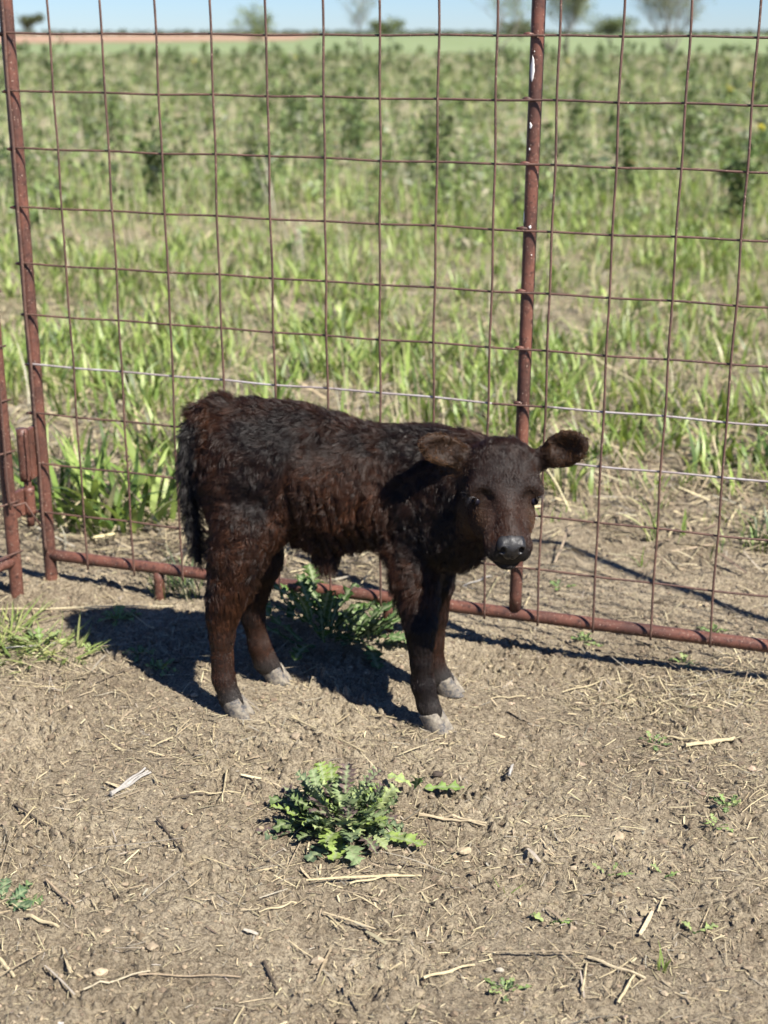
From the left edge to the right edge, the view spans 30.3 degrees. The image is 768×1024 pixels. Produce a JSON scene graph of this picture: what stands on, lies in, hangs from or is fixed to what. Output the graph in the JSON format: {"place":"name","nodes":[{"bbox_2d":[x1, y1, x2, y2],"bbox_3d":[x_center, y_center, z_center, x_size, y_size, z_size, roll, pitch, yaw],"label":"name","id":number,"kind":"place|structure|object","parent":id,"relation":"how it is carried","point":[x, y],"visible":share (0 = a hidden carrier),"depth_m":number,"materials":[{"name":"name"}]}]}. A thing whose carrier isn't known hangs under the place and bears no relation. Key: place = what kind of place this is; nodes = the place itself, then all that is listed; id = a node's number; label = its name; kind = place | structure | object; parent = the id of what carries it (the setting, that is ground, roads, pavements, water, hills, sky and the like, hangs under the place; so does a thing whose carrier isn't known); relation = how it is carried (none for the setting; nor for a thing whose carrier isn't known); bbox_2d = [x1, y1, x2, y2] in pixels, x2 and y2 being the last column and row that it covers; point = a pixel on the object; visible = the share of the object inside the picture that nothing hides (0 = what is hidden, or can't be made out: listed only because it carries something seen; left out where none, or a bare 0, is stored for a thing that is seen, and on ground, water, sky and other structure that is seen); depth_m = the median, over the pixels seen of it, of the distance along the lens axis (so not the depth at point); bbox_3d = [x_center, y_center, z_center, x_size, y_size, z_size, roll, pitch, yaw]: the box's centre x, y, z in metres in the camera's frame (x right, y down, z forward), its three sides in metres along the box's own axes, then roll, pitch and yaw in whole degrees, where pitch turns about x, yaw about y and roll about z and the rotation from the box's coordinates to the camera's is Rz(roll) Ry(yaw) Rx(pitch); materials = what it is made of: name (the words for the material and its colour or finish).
{"place":"outdoors","nodes":[
{"label":"outdoors","id":0,"kind":"place"},
{"bbox_2d":[0,35,314,42],"bbox_3d":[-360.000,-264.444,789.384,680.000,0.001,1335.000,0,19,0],"label":"ploughed field","id":1,"kind":"structure","parent":0,"point":[92,38],"depth_m":416.73,"materials":[{"name":"soil"}]},
{"bbox_2d":[0,58,767,1023],"bbox_3d":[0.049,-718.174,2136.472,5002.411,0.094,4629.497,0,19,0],"label":"ground","id":2,"kind":"structure","parent":0,"point":[378,1000],"depth_m":3.19,"materials":[{"name":"brown soil"}]},
{"bbox_2d":[0,957,15,977],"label":"straw stalk","id":3,"kind":"object","parent":2,"relation":"on","point":[5,965],"visible":1,"depth_m":2.51,"materials":[{"name":"beige plant"}]},
{"bbox_2d":[0,290,43,598],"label":"gate post","id":4,"kind":"object","parent":2,"relation":"on","point":[13,512],"visible":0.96,"depth_m":4.05,"materials":[{"name":"brown metal"}]},
{"bbox_2d":[0,0,767,652],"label":"gate","id":5,"kind":"structure","parent":4,"relation":"attached to","point":[32,452],"depth_m":3.65,"materials":[{"name":"metal"}]},
{"bbox_2d":[0,877,43,910],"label":"thistle plant","id":6,"kind":"object","parent":2,"relation":"on","point":[21,892],"visible":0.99,"depth_m":2.71,"materials":[{"name":"green plant"}]},
{"bbox_2d":[4,642,56,649],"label":"straw stalk","id":7,"kind":"object","parent":2,"relation":"on","point":[22,646],"visible":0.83,"depth_m":3.77,"materials":[{"name":"beige plant"}]},
{"bbox_2d":[26,914,59,927],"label":"straw stalk","id":8,"kind":"object","parent":2,"relation":"on","point":[37,919],"visible":1,"depth_m":2.62,"materials":[{"name":"beige plant"}]},
{"bbox_2d":[13,627,79,652],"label":"weed","id":9,"kind":"object","parent":2,"relation":"on","point":[38,630],"visible":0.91,"depth_m":3.83,"materials":[{"name":"green plant"}]},
{"bbox_2d":[0,607,98,609],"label":"straw stalk","id":10,"kind":"object","parent":2,"relation":"on","point":[50,608],"visible":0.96,"depth_m":4.01,"materials":[{"name":"beige plant"}]},
{"bbox_2d":[13,803,92,855],"bbox_3d":[-0.686,0.651,2.933,0.286,0.012,0.004,17,25,41],"label":"straw stalk","id":11,"kind":"object","parent":2,"relation":"on","point":[36,818],"visible":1,"depth_m":2.96,"materials":[{"name":"brown plant"}]},
{"bbox_2d":[0,595,111,676],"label":"grass clump","id":12,"kind":"object","parent":2,"relation":"on","point":[46,652],"visible":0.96,"depth_m":3.82,"materials":[{"name":"green plant"}]},
{"bbox_2d":[45,878,76,907],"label":"straw stalk","id":13,"kind":"object","parent":2,"relation":"on","point":[58,891],"visible":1,"depth_m":2.71,"materials":[{"name":"beige plant"}]},
{"bbox_2d":[55,36,105,136],"bbox_3d":[-4.751,-6.514,21.835,0.821,1.524,0.643,9,21,25],"label":"tall weed","id":14,"kind":"object","parent":2,"relation":"on","point":[80,98],"visible":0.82,"depth_m":21.93,"materials":[{"name":"green plant"}]},
{"bbox_2d":[77,642,106,651],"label":"weed","id":15,"kind":"object","parent":2,"relation":"on","point":[85,646],"visible":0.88,"depth_m":3.81,"materials":[{"name":"green plant"}]},
{"bbox_2d":[12,418,185,540],"bbox_3d":[-0.968,-0.121,4.828,0.983,0.321,0.797,0,19,0],"label":"grass clump","id":16,"kind":"object","parent":2,"relation":"on","point":[93,489],"visible":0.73,"depth_m":4.78,"materials":[{"name":"green plant"}]},
{"bbox_2d":[93,968,107,976],"bbox_3d":[-0.495,0.803,2.482,0.026,0.012,0.018,0,19,0],"label":"stone","id":17,"kind":"object","parent":2,"relation":"on","point":[100,972],"visible":1,"depth_m":2.48,"materials":[{"name":"stone"}]},
{"bbox_2d":[91,73,127,152],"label":"tall weed","id":18,"kind":"object","parent":2,"relation":"on","point":[118,140],"visible":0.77,"depth_m":19.44,"materials":[{"name":"green plant"}]},
{"bbox_2d":[83,970,149,989],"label":"straw stalk","id":19,"kind":"object","parent":2,"relation":"on","point":[94,984],"visible":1,"depth_m":2.46,"materials":[{"name":"beige plant"}]},
{"bbox_2d":[97,605,140,625],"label":"weed","id":20,"kind":"object","parent":2,"relation":"on","point":[108,614],"visible":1,"depth_m":3.99,"materials":[{"name":"green plant"}]},
{"bbox_2d":[103,591,154,627],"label":"straw stalk","id":21,"kind":"object","parent":2,"relation":"on","point":[127,610],"visible":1,"depth_m":4.02,"materials":[{"name":"beige plant"}]},
{"bbox_2d":[110,767,150,795],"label":"straw stalk","id":22,"kind":"object","parent":2,"relation":"on","point":[128,782],"visible":1,"depth_m":3.10,"materials":[{"name":"white plant"}]},
{"bbox_2d":[123,645,154,662],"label":"weed","id":23,"kind":"object","parent":2,"relation":"on","point":[140,649],"visible":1,"depth_m":3.76,"materials":[{"name":"green plant"}]},
{"bbox_2d":[131,107,177,198],"bbox_3d":[-2.174,-3.414,13.632,0.460,0.886,0.384,9,20,24],"label":"tall weed","id":24,"kind":"object","parent":2,"relation":"on","point":[150,166],"visible":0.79,"depth_m":13.58,"materials":[{"name":"green plant"}]},
{"bbox_2d":[145,657,180,675],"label":"weed","id":25,"kind":"object","parent":2,"relation":"on","point":[159,665],"visible":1,"depth_m":3.67,"materials":[{"name":"green plant"}]},
{"bbox_2d":[156,818,183,851],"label":"straw stalk","id":26,"kind":"object","parent":2,"relation":"on","point":[167,832],"visible":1,"depth_m":2.90,"materials":[{"name":"plant"}]},
{"bbox_2d":[139,542,202,601],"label":"grass clump","id":27,"kind":"object","parent":2,"relation":"on","point":[184,584],"visible":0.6,"depth_m":4.17,"materials":[{"name":"green plant"}]},
{"bbox_2d":[173,793,203,798],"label":"straw stalk","id":28,"kind":"object","parent":2,"relation":"on","point":[189,795],"visible":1,"depth_m":3.06,"materials":[{"name":"brown plant"}]},
{"bbox_2d":[138,973,240,977],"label":"straw stalk","id":29,"kind":"object","parent":2,"relation":"on","point":[187,975],"visible":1,"depth_m":2.47,"materials":[{"name":"beige plant"}]},
{"bbox_2d":[196,114,206,152],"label":"dead stalk","id":30,"kind":"object","parent":2,"relation":"on","point":[203,131],"visible":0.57,"depth_m":19.49,"materials":[{"name":"plant"}]},
{"bbox_2d":[189,791,240,793],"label":"straw stalk","id":31,"kind":"object","parent":2,"relation":"on","point":[213,793],"visible":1,"depth_m":3.07,"materials":[{"name":"beige plant"}]},
{"bbox_2d":[221,769,227,802],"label":"straw stalk","id":32,"kind":"object","parent":2,"relation":"on","point":[224,786],"visible":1,"depth_m":3.11,"materials":[{"name":"beige plant"}]},
{"bbox_2d":[247,130,280,220],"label":"dead stalk","id":33,"kind":"object","parent":2,"relation":"on","point":[272,195],"visible":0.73,"depth_m":12.26,"materials":[{"name":"plant"}]},
{"bbox_2d":[262,960,278,991],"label":"twig","id":34,"kind":"object","parent":2,"relation":"on","point":[269,972],"visible":1,"depth_m":2.48,"materials":[{"name":"wood"}]},
{"bbox_2d":[259,901,296,912],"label":"straw stalk","id":35,"kind":"object","parent":2,"relation":"on","point":[279,906],"visible":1,"depth_m":2.67,"materials":[{"name":"beige plant"}]},
{"bbox_2d":[280,64,308,133],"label":"tall weed","id":36,"kind":"object","parent":2,"relation":"on","point":[288,91],"visible":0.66,"depth_m":21.96,"materials":[{"name":"green plant"}]},
{"bbox_2d":[290,733,299,739],"bbox_3d":[-0.206,0.528,3.341,0.028,0.016,0.026,15,23,37],"label":"stone","id":37,"kind":"object","parent":2,"relation":"on","point":[296,736],"visible":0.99,"depth_m":3.33,"materials":[{"name":"stone"}]},
{"bbox_2d":[292,227,306,274],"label":"dead stalk","id":38,"kind":"object","parent":2,"relation":"on","point":[298,253],"visible":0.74,"depth_m":9.52,"materials":[{"name":"plant"}]},
{"bbox_2d":[289,716,363,751],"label":"straw stalk","id":39,"kind":"object","parent":2,"relation":"on","point":[324,732],"visible":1,"depth_m":3.34,"materials":[{"name":"beige plant"}]},
{"bbox_2d":[266,563,397,660],"bbox_3d":[-0.174,0.255,3.816,0.440,0.210,0.364,-9,21,-24],"label":"thistle plant","id":40,"kind":"object","parent":2,"relation":"on","point":[324,604],"visible":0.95,"depth_m":3.82,"materials":[{"name":"green plant"}]},
{"bbox_2d":[255,761,426,865],"bbox_3d":[-0.107,0.601,2.910,0.309,0.140,0.318,-8,20,-22],"label":"thistle plant","id":41,"kind":"object","parent":2,"relation":"on","point":[355,812],"visible":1,"depth_m":2.91,"materials":[{"name":"green plant"}]},
{"bbox_2d":[333,56,370,165],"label":"tall weed","id":42,"kind":"object","parent":2,"relation":"on","point":[354,114],"visible":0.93,"depth_m":17.32,"materials":[{"name":"green plant"}]},
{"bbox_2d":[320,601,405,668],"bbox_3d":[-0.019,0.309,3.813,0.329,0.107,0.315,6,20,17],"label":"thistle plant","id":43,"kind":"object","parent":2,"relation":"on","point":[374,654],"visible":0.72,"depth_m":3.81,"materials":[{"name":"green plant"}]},
{"bbox_2d":[349,873,397,884],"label":"straw stalk","id":44,"kind":"object","parent":2,"relation":"on","point":[364,880],"visible":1,"depth_m":2.76,"materials":[{"name":"beige plant"}]},
{"bbox_2d":[173,389,589,734],"bbox_3d":[0.000,0.122,3.348,0.956,0.774,0.379,7,20,21],"label":"calf","id":45,"kind":"object","parent":2,"relation":"on","point":[427,512],"visible":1,"depth_m":3.25},
{"bbox_2d":[0,39,767,250],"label":"pasture weeds","id":46,"kind":"object","parent":2,"relation":"on","point":[516,68],"visible":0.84,"depth_m":22.13,"materials":[{"name":"green plant"}]},
{"bbox_2d":[0,166,767,1023],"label":"straw litter","id":47,"kind":"object","parent":2,"relation":"on","point":[690,488],"visible":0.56,"depth_m":4.13,"materials":[{"name":"beige plant"}]},
{"bbox_2d":[0,545,767,1023],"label":"dirt crumbs","id":48,"kind":"object","parent":2,"relation":"on","point":[316,961],"visible":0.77,"depth_m":3.00,"materials":[{"name":"soil"}]},
{"bbox_2d":[387,772,463,790],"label":"weed","id":49,"kind":"object","parent":2,"relation":"on","point":[429,787],"visible":1,"depth_m":3.10,"materials":[{"name":"green plant"}]},
{"bbox_2d":[432,771,442,776],"bbox_3d":[0.120,0.585,3.167,0.026,0.013,0.018,0,19,0],"label":"stone","id":50,"kind":"object","parent":2,"relation":"on","point":[437,773],"visible":1,"depth_m":3.16,"materials":[{"name":"stone"}]},
{"bbox_2d":[412,80,476,188],"bbox_3d":[0.585,-3.785,14.350,0.593,1.131,0.453,-8,20,-22],"label":"tall weed","id":51,"kind":"object","parent":2,"relation":"on","point":[431,145],"visible":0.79,"depth_m":14.31,"materials":[{"name":"green plant"}]},
{"bbox_2d":[423,964,474,978],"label":"straw stalk","id":52,"kind":"object","parent":2,"relation":"on","point":[443,972],"visible":1,"depth_m":2.50,"materials":[{"name":"beige plant"}]},
{"bbox_2d":[418,813,486,825],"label":"straw stalk","id":53,"kind":"object","parent":2,"relation":"on","point":[448,818],"visible":1,"depth_m":2.98,"materials":[{"name":"beige plant"}]},
{"bbox_2d":[456,847,470,854],"bbox_3d":[0.160,0.681,2.852,0.031,0.015,0.024,0,19,0],"label":"stone","id":54,"kind":"object","parent":2,"relation":"on","point":[463,850],"visible":1,"depth_m":2.85,"materials":[{"name":"stone"}]},
{"bbox_2d":[463,575,490,586],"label":"straw stalk","id":55,"kind":"object","parent":2,"relation":"on","point":[477,580],"visible":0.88,"depth_m":4.29,"materials":[{"name":"beige plant"}]},
{"bbox_2d":[495,967,503,971],"bbox_3d":[0.205,0.810,2.512,0.016,0.008,0.011,0,19,0],"label":"stone","id":56,"kind":"object","parent":2,"relation":"on","point":[500,969],"visible":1,"depth_m":2.51,"materials":[{"name":"stone"}]},
{"bbox_2d":[490,695,524,698],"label":"straw stalk","id":57,"kind":"object","parent":2,"relation":"on","point":[508,697],"visible":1,"depth_m":3.56,"materials":[{"name":"beige plant"}]},
{"bbox_2d":[484,976,531,1001],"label":"weed","id":58,"kind":"object","parent":2,"relation":"on","point":[509,984],"visible":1,"depth_m":2.46,"materials":[{"name":"green plant"}]},
{"bbox_2d":[508,764,513,775],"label":"straw stalk","id":59,"kind":"object","parent":2,"relation":"on","point":[510,769],"visible":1,"depth_m":3.15,"materials":[{"name":"white plant"}]},
{"bbox_2d":[530,912,572,923],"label":"weed","id":60,"kind":"object","parent":2,"relation":"on","point":[537,916],"visible":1,"depth_m":2.65,"materials":[{"name":"green plant"}]},
{"bbox_2d":[550,579,574,589],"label":"weed","id":61,"kind":"object","parent":2,"relation":"on","point":[553,583],"visible":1,"depth_m":4.26,"materials":[{"name":"green plant"}]},
{"bbox_2d":[564,75,601,147],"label":"tall weed","id":62,"kind":"object","parent":2,"relation":"on","point":[576,110],"visible":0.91,"depth_m":19.32,"materials":[{"name":"green plant"}]},
{"bbox_2d":[581,963,587,991],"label":"straw stalk","id":63,"kind":"object","parent":2,"relation":"on","point":[583,982],"visible":1,"depth_m":2.48,"materials":[{"name":"beige plant"}]},
{"bbox_2d":[571,631,602,646],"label":"weed","id":64,"kind":"object","parent":2,"relation":"on","point":[587,637],"visible":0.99,"depth_m":3.91,"materials":[{"name":"green plant"}]},
{"bbox_2d":[562,679,614,692],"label":"straw stalk","id":65,"kind":"object","parent":2,"relation":"on","point":[585,686],"visible":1,"depth_m":3.63,"materials":[{"name":"beige plant"}]},
{"bbox_2d":[592,862,633,875],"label":"weed","id":66,"kind":"object","parent":2,"relation":"on","point":[614,866],"visible":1,"depth_m":2.77,"materials":[{"name":"green plant"}]},
{"bbox_2d":[587,956,645,978],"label":"straw stalk","id":67,"kind":"object","parent":2,"relation":"on","point":[612,966],"visible":1,"depth_m":2.51,"materials":[{"name":"beige plant"}]},
{"bbox_2d":[616,974,634,1003],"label":"straw stalk","id":68,"kind":"object","parent":2,"relation":"on","point":[624,990],"visible":1,"depth_m":2.45,"materials":[{"name":"beige plant"}]},
{"bbox_2d":[606,104,651,195],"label":"tall weed","id":69,"kind":"object","parent":2,"relation":"on","point":[630,160],"visible":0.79,"depth_m":14.37,"materials":[{"name":"green plant"}]},
{"bbox_2d":[624,546,653,566],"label":"grass clump","id":70,"kind":"object","parent":2,"relation":"on","point":[641,559],"visible":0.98,"depth_m":4.43,"materials":[{"name":"green plant"}]},
{"bbox_2d":[639,730,672,750],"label":"weed","id":71,"kind":"object","parent":2,"relation":"on","point":[650,738],"visible":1,"depth_m":3.31,"materials":[{"name":"green plant"}]},
{"bbox_2d":[657,941,671,972],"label":"grass tuft","id":72,"kind":"object","parent":2,"relation":"on","point":[665,966],"visible":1,"depth_m":2.51,"materials":[{"name":"green plant"}]},
{"bbox_2d":[650,863,679,878],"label":"weed","id":73,"kind":"object","parent":2,"relation":"on","point":[672,874],"visible":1,"depth_m":2.78,"materials":[{"name":"green plant"}]},
{"bbox_2d":[667,735,698,740],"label":"straw stalk","id":74,"kind":"object","parent":2,"relation":"on","point":[675,737],"visible":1,"depth_m":3.34,"materials":[{"name":"beige plant"}]},
{"bbox_2d":[670,653,697,666],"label":"weed","id":75,"kind":"object","parent":2,"relation":"on","point":[684,658],"visible":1,"depth_m":3.79,"materials":[{"name":"green plant"}]},
{"bbox_2d":[675,69,706,166],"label":"tall weed","id":76,"kind":"object","parent":2,"relation":"on","point":[689,120],"visible":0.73,"depth_m":17.38,"materials":[{"name":"green plant"}]},
{"bbox_2d":[682,921,718,933],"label":"weed","id":77,"kind":"object","parent":2,"relation":"on","point":[707,926],"visible":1,"depth_m":2.62,"materials":[{"name":"green plant"}]},
{"bbox_2d":[684,736,734,747],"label":"straw stalk","id":78,"kind":"object","parent":2,"relation":"on","point":[711,742],"visible":1,"depth_m":3.31,"materials":[{"name":"beige plant"}]},
{"bbox_2d":[696,623,727,631],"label":"weed","id":79,"kind":"object","parent":2,"relation":"on","point":[714,626],"visible":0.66,"depth_m":3.97,"materials":[{"name":"green plant"}]},
{"bbox_2d":[704,813,732,831],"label":"weed","id":80,"kind":"object","parent":2,"relation":"on","point":[715,821],"visible":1,"depth_m":2.93,"materials":[{"name":"green plant"}]},
{"bbox_2d":[673,418,767,473],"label":"grass clump","id":81,"kind":"object","parent":2,"relation":"on","point":[729,452],"visible":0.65,"depth_m":5.37,"materials":[{"name":"green plant"}]},
{"bbox_2d":[709,793,740,812],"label":"weed","id":82,"kind":"object","parent":2,"relation":"on","point":[733,799],"visible":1,"depth_m":3.02,"materials":[{"name":"green plant"}]},
{"bbox_2d":[714,139,757,219],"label":"tall weed","id":83,"kind":"object","parent":2,"relation":"on","point":[739,181],"visible":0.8,"depth_m":12.23,"materials":[{"name":"green plant"}]},
{"bbox_2d":[717,600,766,632],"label":"straw stalk","id":84,"kind":"object","parent":2,"relation":"on","point":[740,615],"visible":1,"depth_m":4.06,"materials":[{"name":"beige plant"}]},
{"bbox_2d":[721,505,767,552],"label":"grass clump","id":85,"kind":"object","parent":2,"relation":"on","point":[754,533],"visible":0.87,"depth_m":4.58,"materials":[{"name":"plant"}]},
{"bbox_2d":[0,98,767,558],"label":"pasture grass","id":86,"kind":"structure","parent":0,"point":[98,346],"depth_m":7.68,"materials":[{"name":"green plant"}]},
{"bbox_2d":[0,34,767,57],"bbox_3d":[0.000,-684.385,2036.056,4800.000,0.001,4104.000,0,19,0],"label":"crop field","id":87,"kind":"structure","parent":0,"point":[429,44],"depth_m":205.16,"materials":[{"name":"green plant"}]},
{"bbox_2d":[16,13,44,38],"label":"tree","id":88,"kind":"object","parent":87,"relation":"on","point":[28,22],"visible":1,"depth_m":396.26,"materials":[{"name":"green plant"}]},
{"bbox_2d":[229,0,276,51],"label":"tree","id":89,"kind":"object","parent":87,"relation":"on","point":[260,25],"visible":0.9,"depth_m":94.16,"materials":[{"name":"green plant"}]},
{"bbox_2d":[339,0,381,52],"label":"tree","id":90,"kind":"object","parent":87,"relation":"on","point":[354,15],"visible":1,"depth_m":113.25,"materials":[{"name":"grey plant"}]},
{"bbox_2d":[365,15,406,40],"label":"bush","id":91,"kind":"object","parent":87,"relation":"on","point":[393,26],"visible":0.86,"depth_m":311.30,"materials":[{"name":"green plant"}]},
{"bbox_2d":[15,28,767,35],"bbox_3d":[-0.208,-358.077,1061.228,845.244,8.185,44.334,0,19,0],"label":"distant woods","id":92,"kind":"object","parent":87,"relation":"on","point":[655,32],"visible":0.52,"depth_m":1056.73,"materials":[{"name":"green plant"}]},
{"bbox_2d":[473,0,530,53],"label":"tree","id":93,"kind":"object","parent":87,"relation":"on","point":[519,4],"visible":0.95,"depth_m":109.26,"materials":[{"name":"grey plant"}]},
{"bbox_2d":[495,17,530,40],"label":"bush","id":94,"kind":"object","parent":87,"relation":"on","point":[527,28],"visible":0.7,"depth_m":310.54,"materials":[{"name":"green plant"}]},
{"bbox_2d":[530,0,599,55],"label":"tree","id":95,"kind":"object","parent":87,"relation":"on","point":[574,9],"visible":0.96,"depth_m":93.88,"materials":[{"name":"green plant"}]},
{"bbox_2d":[584,13,639,40],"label":"bush","id":96,"kind":"object","parent":87,"relation":"on","point":[612,25],"visible":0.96,"depth_m":284.38,"materials":[{"name":"green plant"}]},
{"bbox_2d":[627,0,715,55],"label":"tree","id":97,"kind":"object","parent":87,"relation":"on","point":[665,5],"visible":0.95,"depth_m":98.72,"materials":[{"name":"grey plant"}]},
{"bbox_2d":[13,0,767,33],"label":"sky","id":98,"kind":"structure","parent":0,"point":[130,15],"materials":[{"name":"blue"}]}
]}

